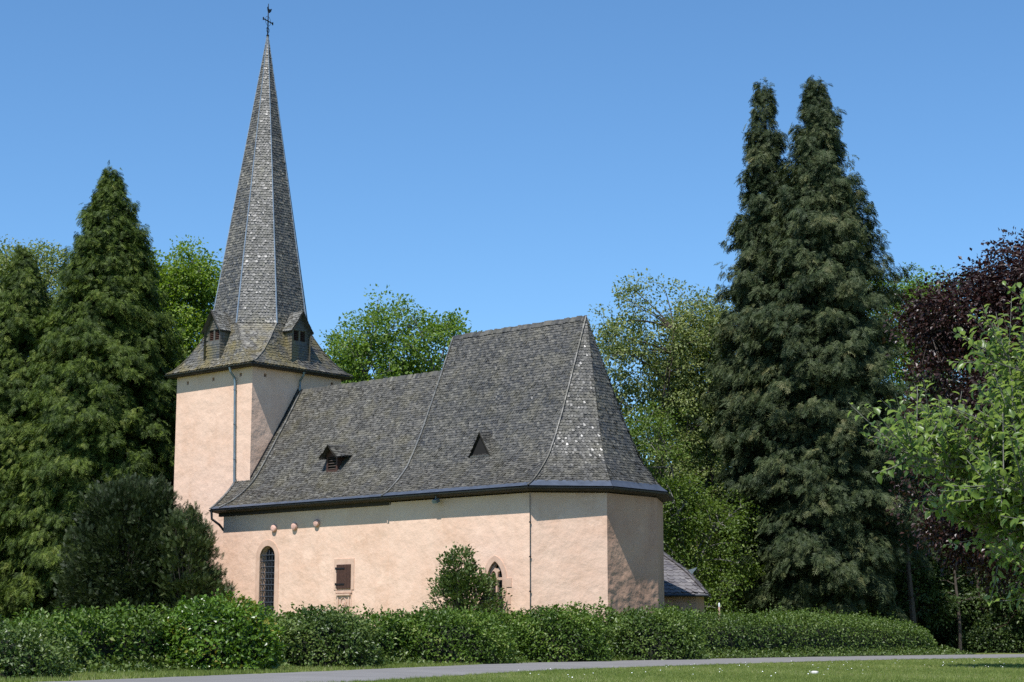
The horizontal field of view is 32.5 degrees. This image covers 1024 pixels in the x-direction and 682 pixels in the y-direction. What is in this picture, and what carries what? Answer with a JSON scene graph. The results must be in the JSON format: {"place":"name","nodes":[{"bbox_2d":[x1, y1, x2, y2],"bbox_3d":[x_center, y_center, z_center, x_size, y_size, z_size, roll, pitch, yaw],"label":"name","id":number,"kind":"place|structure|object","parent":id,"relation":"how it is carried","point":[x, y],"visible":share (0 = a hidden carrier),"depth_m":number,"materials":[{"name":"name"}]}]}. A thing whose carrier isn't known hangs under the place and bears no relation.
{"place":"outdoors","nodes":[
{"label":"outdoors","id":0,"kind":"place"},
{"bbox_2d":[0,0,1023,473],"label":"sky","id":1,"kind":"structure","parent":0,"point":[502,162],"materials":[{"name":"blue"}]},
{"bbox_2d":[0,650,1023,681],"bbox_3d":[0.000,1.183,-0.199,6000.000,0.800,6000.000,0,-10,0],"label":"ground","id":2,"kind":"structure","parent":0,"point":[881,665],"depth_m":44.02,"materials":[{"name":"green plant"}]},
{"bbox_2d":[0,245,53,617],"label":"conifer","id":3,"kind":"object","parent":2,"relation":"on","point":[21,307],"visible":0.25,"depth_m":91.86,"materials":[{"name":"green plant"}]},
{"bbox_2d":[0,234,69,361],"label":"broadleaf tree","id":4,"kind":"object","parent":2,"relation":"on","point":[5,259],"visible":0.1,"depth_m":108.56,"materials":[{"name":"green plant"}]},
{"bbox_2d":[0,614,78,679],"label":"round shrub","id":5,"kind":"object","parent":2,"relation":"on","point":[22,656],"visible":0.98,"depth_m":33.16,"materials":[{"name":"green plant"}]},
{"bbox_2d":[0,160,189,628],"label":"conifer","id":6,"kind":"object","parent":2,"relation":"on","point":[105,397],"visible":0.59,"depth_m":88.16,"materials":[{"name":"green plant"}]},
{"bbox_2d":[50,465,214,629],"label":"yew","id":7,"kind":"object","parent":2,"relation":"on","point":[127,508],"visible":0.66,"depth_m":75.88,"materials":[{"name":"green plant"}]},
{"bbox_2d":[148,235,222,367],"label":"broadleaf tree","id":8,"kind":"object","parent":2,"relation":"on","point":[184,281],"visible":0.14,"depth_m":108.38,"materials":[{"name":"green plant"}]},
{"bbox_2d":[152,500,237,618],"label":"yew","id":9,"kind":"object","parent":2,"relation":"on","point":[198,535],"visible":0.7,"depth_m":75.29,"materials":[{"name":"green plant"}]},
{"bbox_2d":[153,588,285,671],"bbox_3d":[-6.953,6.884,41.615,3.309,2.080,2.752,0,-10,0],"label":"round shrub","id":10,"kind":"object","parent":2,"relation":"on","point":[210,638],"visible":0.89,"depth_m":40.89,"materials":[{"name":"green plant"}]},
{"bbox_2d":[275,604,391,668],"bbox_3d":[-4.902,7.731,45.928,3.555,1.766,2.522,0,-10,0],"label":"round shrub","id":11,"kind":"object","parent":2,"relation":"on","point":[335,641],"visible":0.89,"depth_m":45.28,"materials":[{"name":"green plant"}]},
{"bbox_2d":[0,597,704,669],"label":"hedge","id":12,"kind":"object","parent":2,"relation":"on","point":[126,636],"visible":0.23,"depth_m":40.55,"materials":[{"name":"green plant"}]},
{"bbox_2d":[318,283,482,383],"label":"broadleaf tree","id":13,"kind":"object","parent":2,"relation":"on","point":[357,357],"visible":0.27,"depth_m":104.16,"materials":[{"name":"green plant"}]},
{"bbox_2d":[164,4,711,626],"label":"church","id":14,"kind":"structure","parent":2,"relation":"on","point":[304,476],"depth_m":73.66,"materials":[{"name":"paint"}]},
{"bbox_2d":[255,540,278,622],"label":"arched window","id":15,"kind":"structure","parent":14,"relation":"in","point":[271,584],"depth_m":76.49,"materials":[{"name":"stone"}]},
{"bbox_2d":[334,558,354,613],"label":"shutter window","id":16,"kind":"structure","parent":14,"relation":"in","point":[343,568],"depth_m":72.95,"materials":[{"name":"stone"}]},
{"bbox_2d":[478,555,511,617],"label":"pointed window","id":17,"kind":"structure","parent":14,"relation":"in","point":[504,582],"depth_m":67.43,"materials":[{"name":"stone"}]},
{"bbox_2d":[380,603,527,664],"bbox_3d":[-1.955,8.858,52.904,4.852,1.914,2.615,0,-10,0],"label":"round shrub","id":18,"kind":"object","parent":2,"relation":"on","point":[436,642],"visible":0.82,"depth_m":52.19,"materials":[{"name":"green plant"}]},
{"bbox_2d":[421,541,512,624],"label":"shrub","id":19,"kind":"object","parent":2,"relation":"on","point":[458,587],"visible":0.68,"depth_m":66.03,"materials":[{"name":"green plant"}]},
{"bbox_2d":[48,644,975,674],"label":"ground ivy","id":20,"kind":"object","parent":2,"relation":"on","point":[733,653],"visible":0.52,"depth_m":66.22,"materials":[{"name":"green plant"}]},
{"bbox_2d":[510,601,615,661],"bbox_3d":[1.484,9.532,57.362,3.839,2.091,2.617,0,-10,0],"label":"round shrub","id":21,"kind":"object","parent":2,"relation":"on","point":[567,637],"visible":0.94,"depth_m":56.72,"materials":[{"name":"green plant"}]},
{"bbox_2d":[600,599,710,660],"bbox_3d":[4.913,10.182,61.724,4.187,2.236,2.599,0,-10,0],"label":"round shrub","id":22,"kind":"object","parent":2,"relation":"on","point":[665,639],"visible":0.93,"depth_m":61.09,"materials":[{"name":"green plant"}]},
{"bbox_2d":[587,268,737,609],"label":"airy tree","id":23,"kind":"object","parent":2,"relation":"on","point":[654,366],"visible":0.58,"depth_m":93.16,"materials":[{"name":"green plant"}]},
{"bbox_2d":[635,358,729,546],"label":"woodland tree","id":24,"kind":"object","parent":2,"relation":"on","point":[671,426],"depth_m":117.77,"materials":[{"name":"green plant"}]},
{"bbox_2d":[640,435,728,623],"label":"woodland tree","id":25,"kind":"object","parent":2,"relation":"on","point":[679,476],"visible":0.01,"depth_m":103.45,"materials":[{"name":"green plant"}]},
{"bbox_2d":[646,280,737,626],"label":"airy tree","id":26,"kind":"object","parent":2,"relation":"on","point":[709,451],"visible":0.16,"depth_m":94.98,"materials":[{"name":"green plant"}]},
{"bbox_2d":[623,400,769,622],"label":"broadleaf tree","id":27,"kind":"object","parent":2,"relation":"on","point":[678,503],"visible":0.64,"depth_m":85.08,"materials":[{"name":"green plant"}]},
{"bbox_2d":[690,531,749,627],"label":"woodland tree","id":28,"kind":"object","parent":2,"relation":"on","point":[719,593],"visible":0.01,"depth_m":94.52,"materials":[{"name":"green plant"}]},
{"bbox_2d":[697,77,814,624],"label":"spruce","id":29,"kind":"object","parent":2,"relation":"on","point":[764,146],"visible":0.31,"depth_m":89.40,"materials":[{"name":"green plant"}]},
{"bbox_2d":[671,603,938,657],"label":"hedge","id":30,"kind":"object","parent":2,"relation":"on","point":[803,630],"visible":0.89,"depth_m":72.95,"materials":[{"name":"green plant"}]},
{"bbox_2d":[716,76,937,625],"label":"spruce","id":31,"kind":"object","parent":2,"relation":"on","point":[824,458],"visible":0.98,"depth_m":84.51,"materials":[{"name":"green plant"}]},
{"bbox_2d":[895,542,929,631],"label":"bare tree","id":32,"kind":"object","parent":2,"relation":"on","point":[912,614],"visible":0.44,"depth_m":88.07,"materials":[{"name":"brown plant"}]},
{"bbox_2d":[865,262,977,541],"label":"broadleaf tree","id":33,"kind":"object","parent":2,"relation":"on","point":[899,374],"visible":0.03,"depth_m":113.74,"materials":[{"name":"green plant"}]},
{"bbox_2d":[862,454,992,647],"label":"woodland tree","id":34,"kind":"object","parent":2,"relation":"on","point":[925,585],"visible":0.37,"depth_m":89.91,"materials":[{"name":"green plant"}]},
{"bbox_2d":[903,617,957,651],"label":"undergrowth bush","id":35,"kind":"object","parent":2,"relation":"on","point":[942,641],"visible":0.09,"depth_m":93.35,"materials":[{"name":"green plant"}]},
{"bbox_2d":[847,281,1023,611],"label":"apple tree","id":36,"kind":"object","parent":2,"relation":"on","point":[994,469],"visible":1,"depth_m":14.03,"materials":[{"name":"green plant"}]},
{"bbox_2d":[885,356,1003,617],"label":"woodland tree","id":37,"kind":"object","parent":2,"relation":"on","point":[906,403],"visible":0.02,"depth_m":100.19,"materials":[{"name":"green plant"}]},
{"bbox_2d":[882,226,1023,597],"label":"copper tree","id":38,"kind":"object","parent":2,"relation":"on","point":[979,288],"visible":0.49,"depth_m":47.00,"materials":[{"name":"purple plant"}]},
{"bbox_2d":[895,520,1018,647],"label":"woodland tree","id":39,"kind":"object","parent":2,"relation":"on","point":[965,605],"visible":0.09,"depth_m":93.24,"materials":[{"name":"green plant"}]},
{"bbox_2d":[940,555,979,649],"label":"bare tree","id":40,"kind":"object","parent":2,"relation":"on","point":[959,622],"visible":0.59,"depth_m":88.96,"materials":[{"name":"brown plant"}]},
{"bbox_2d":[953,613,1023,652],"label":"undergrowth bush","id":41,"kind":"object","parent":2,"relation":"on","point":[981,645],"visible":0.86,"depth_m":89.60,"materials":[{"name":"green plant"}]},
{"bbox_2d":[974,559,1007,633],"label":"bare tree","id":42,"kind":"object","parent":2,"relation":"on","point":[977,586],"visible":0.2,"depth_m":92.10,"materials":[{"name":"brown plant"}]},
{"bbox_2d":[960,546,1023,646],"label":"woodland tree","id":43,"kind":"object","parent":2,"relation":"on","point":[997,613],"visible":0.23,"depth_m":89.75,"materials":[{"name":"green plant"}]},
{"bbox_2d":[50,654,1023,681],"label":"path","id":44,"kind":"structure","parent":0,"point":[348,675],"depth_m":42.15,"materials":[{"name":"grey asphalt"}]},
{"bbox_2d":[938,572,992,628],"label":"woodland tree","id":45,"kind":"object","parent":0,"point":[966,614],"visible":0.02,"depth_m":96.79,"materials":[{"name":"green plant"}]}
]}

